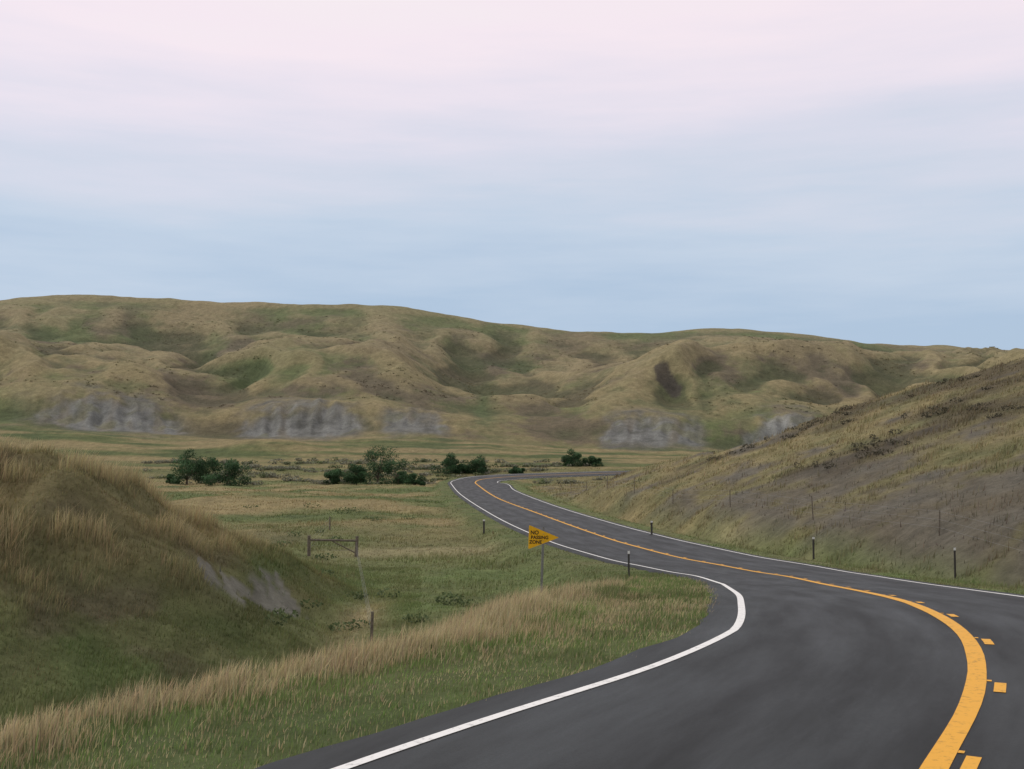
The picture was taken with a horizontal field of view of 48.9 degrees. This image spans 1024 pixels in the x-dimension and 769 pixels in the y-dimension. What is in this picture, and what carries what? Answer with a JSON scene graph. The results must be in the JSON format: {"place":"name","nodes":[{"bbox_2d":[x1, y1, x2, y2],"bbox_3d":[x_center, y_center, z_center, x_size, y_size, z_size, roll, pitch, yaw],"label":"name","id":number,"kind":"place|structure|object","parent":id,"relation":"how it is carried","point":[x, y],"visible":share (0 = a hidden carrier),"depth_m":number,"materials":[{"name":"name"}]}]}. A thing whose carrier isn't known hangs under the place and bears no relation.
{"place":"outdoors","nodes":[
{"label":"outdoors","id":0,"kind":"place"},
{"bbox_2d":[0,294,1023,768],"bbox_3d":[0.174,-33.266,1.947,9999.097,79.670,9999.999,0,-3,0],"label":"terrain hills","id":1,"kind":"structure","parent":0,"point":[644,408],"depth_m":195.18,"materials":[{"name":"green plant"}]},
{"bbox_2d":[165,474,174,483],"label":"bushy tree","id":2,"kind":"object","parent":1,"relation":"on","point":[169,477],"visible":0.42,"depth_m":197.96,"materials":[{"name":"green plant"}]},
{"bbox_2d":[169,448,212,484],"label":"bushy tree","id":3,"kind":"object","parent":1,"relation":"on","point":[196,468],"visible":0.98,"depth_m":195.03,"materials":[{"name":"green plant"}]},
{"bbox_2d":[188,457,223,483],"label":"bushy tree","id":4,"kind":"object","parent":1,"relation":"on","point":[214,463],"visible":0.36,"depth_m":199.12,"materials":[{"name":"green plant"}]},
{"bbox_2d":[0,433,421,726],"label":"tall dry grass","id":5,"kind":"structure","parent":1,"relation":"on","point":[86,464],"depth_m":33.52,"materials":[{"name":"green plant"}]},
{"bbox_2d":[200,458,251,485],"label":"bushy tree","id":6,"kind":"object","parent":1,"relation":"on","point":[231,472],"visible":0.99,"depth_m":188.66,"materials":[{"name":"green plant"}]},
{"bbox_2d":[323,468,344,484],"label":"bushy tree","id":7,"kind":"object","parent":1,"relation":"on","point":[334,476],"visible":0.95,"depth_m":195.82,"materials":[{"name":"green plant"}]},
{"bbox_2d":[307,517,373,640],"bbox_3d":[-9.144,8.855,57.318,2.839,1.563,46.808,1,-3,-9],"label":"wooden fence","id":8,"kind":"object","parent":1,"relation":"on","point":[309,540],"visible":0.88,"depth_m":62.66,"materials":[{"name":"brown wood"}]},
{"bbox_2d":[343,464,366,484],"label":"bushy tree","id":9,"kind":"object","parent":1,"relation":"on","point":[359,471],"visible":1,"depth_m":189.17,"materials":[{"name":"green plant"}]},
{"bbox_2d":[0,575,721,768],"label":"roadside grass","id":10,"kind":"structure","parent":1,"relation":"on","point":[520,611],"depth_m":11.00,"materials":[{"name":"plant"}]},
{"bbox_2d":[243,502,480,631],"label":"weeds","id":11,"kind":"object","parent":1,"relation":"on","point":[361,595],"visible":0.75,"depth_m":42.54,"materials":[{"name":"green plant"}]},
{"bbox_2d":[141,457,606,484],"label":"sagebrush","id":12,"kind":"object","parent":1,"relation":"on","point":[357,461],"visible":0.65,"depth_m":227.63,"materials":[{"name":"green plant"}]},
{"bbox_2d":[362,445,399,483],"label":"bushy tree","id":13,"kind":"object","parent":1,"relation":"on","point":[375,467],"visible":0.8,"depth_m":199.98,"materials":[{"name":"green plant"}]},
{"bbox_2d":[378,458,415,484],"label":"bushy tree","id":14,"kind":"object","parent":1,"relation":"on","point":[400,477],"visible":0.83,"depth_m":193.13,"materials":[{"name":"green plant"}]},
{"bbox_2d":[401,473,426,485],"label":"bushy tree","id":15,"kind":"object","parent":1,"relation":"on","point":[420,480],"visible":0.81,"depth_m":192.05,"materials":[{"name":"green plant"}]},
{"bbox_2d":[429,452,462,473],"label":"bushy tree","id":16,"kind":"object","parent":1,"relation":"on","point":[450,464],"visible":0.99,"depth_m":220.25,"materials":[{"name":"green plant"}]},
{"bbox_2d":[454,463,472,473],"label":"bushy tree","id":17,"kind":"object","parent":1,"relation":"on","point":[463,468],"visible":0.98,"depth_m":220.57,"materials":[{"name":"green plant"}]},
{"bbox_2d":[459,455,488,473],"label":"bushy tree","id":18,"kind":"object","parent":1,"relation":"on","point":[477,465],"visible":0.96,"depth_m":220.10,"materials":[{"name":"green plant"}]},
{"bbox_2d":[483,519,484,533],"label":"roadside delineator","id":19,"kind":"object","parent":1,"relation":"on","point":[483,526],"visible":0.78,"depth_m":74.00,"materials":[{"name":"metal"}]},
{"bbox_2d":[0,303,1004,415],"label":"hill brush","id":20,"kind":"object","parent":1,"relation":"on","point":[442,374],"visible":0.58,"depth_m":384.38,"materials":[{"name":"green plant"}]},
{"bbox_2d":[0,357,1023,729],"bbox_3d":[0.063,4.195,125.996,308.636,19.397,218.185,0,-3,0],"label":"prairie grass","id":21,"kind":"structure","parent":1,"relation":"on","point":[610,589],"depth_m":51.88,"materials":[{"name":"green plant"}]},
{"bbox_2d":[508,466,524,473],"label":"bushy tree","id":22,"kind":"object","parent":1,"relation":"on","point":[515,470],"visible":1,"depth_m":220.44,"materials":[{"name":"green plant"}]},
{"bbox_2d":[528,525,557,592],"bbox_3d":[0.961,6.057,35.727,0.981,3.146,0.046,3,-4,-14],"label":"no passing zone sign","id":23,"kind":"object","parent":1,"relation":"on","point":[537,537],"visible":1,"depth_m":35.75,"materials":[{"name":"metal"}]},
{"bbox_2d":[561,448,582,465],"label":"bushy tree","id":24,"kind":"object","parent":1,"relation":"on","point":[574,458],"visible":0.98,"depth_m":238.88,"materials":[{"name":"green plant"}]},
{"bbox_2d":[582,455,602,465],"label":"bushy tree","id":25,"kind":"object","parent":1,"relation":"on","point":[593,460],"visible":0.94,"depth_m":238.99,"materials":[{"name":"green plant"}]},
{"bbox_2d":[628,550,629,575],"bbox_3d":[3.874,6.095,37.358,0.072,1.173,0.050,0,-3,0],"label":"roadside delineator","id":26,"kind":"object","parent":1,"relation":"on","point":[628,562],"visible":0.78,"depth_m":37.36,"materials":[{"name":"metal"}]},
{"bbox_2d":[570,475,1021,550],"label":"wire fence","id":27,"kind":"object","parent":1,"relation":"on","point":[804,505],"visible":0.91,"depth_m":62.09,"materials":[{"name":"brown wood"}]},
{"bbox_2d":[812,537,814,559],"bbox_3d":[14.886,8.228,55.611,0.108,1.404,0.050,0,-3,0],"label":"roadside delineator","id":28,"kind":"object","parent":1,"relation":"on","point":[813,538],"visible":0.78,"depth_m":55.62,"materials":[{"name":"metal"}]},
{"bbox_2d":[707,374,1023,468],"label":"slope brush","id":29,"kind":"object","parent":1,"relation":"on","point":[895,440],"visible":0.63,"depth_m":82.00,"materials":[{"name":"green plant"}]},
{"bbox_2d":[953,547,955,577],"bbox_3d":[16.818,6.938,42.759,0.083,1.499,0.050,0,-3,0],"label":"roadside delineator","id":30,"kind":"object","parent":1,"relation":"on","point":[954,548],"visible":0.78,"depth_m":42.77,"materials":[{"name":"metal"}]},
{"bbox_2d":[0,0,1023,349],"label":"sky","id":31,"kind":"structure","parent":0,"point":[853,170],"materials":[{"name":"blue"}]},
{"bbox_2d":[255,471,1023,768],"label":"road","id":32,"kind":"structure","parent":0,"point":[792,673],"depth_m":10.12,"materials":[{"name":"grey asphalt"}]},
{"bbox_2d":[331,471,1023,768],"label":"road markings","id":33,"kind":"object","parent":32,"relation":"on","point":[944,750],"visible":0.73,"depth_m":9.97,"materials":[{"name":"paint"}]}
]}

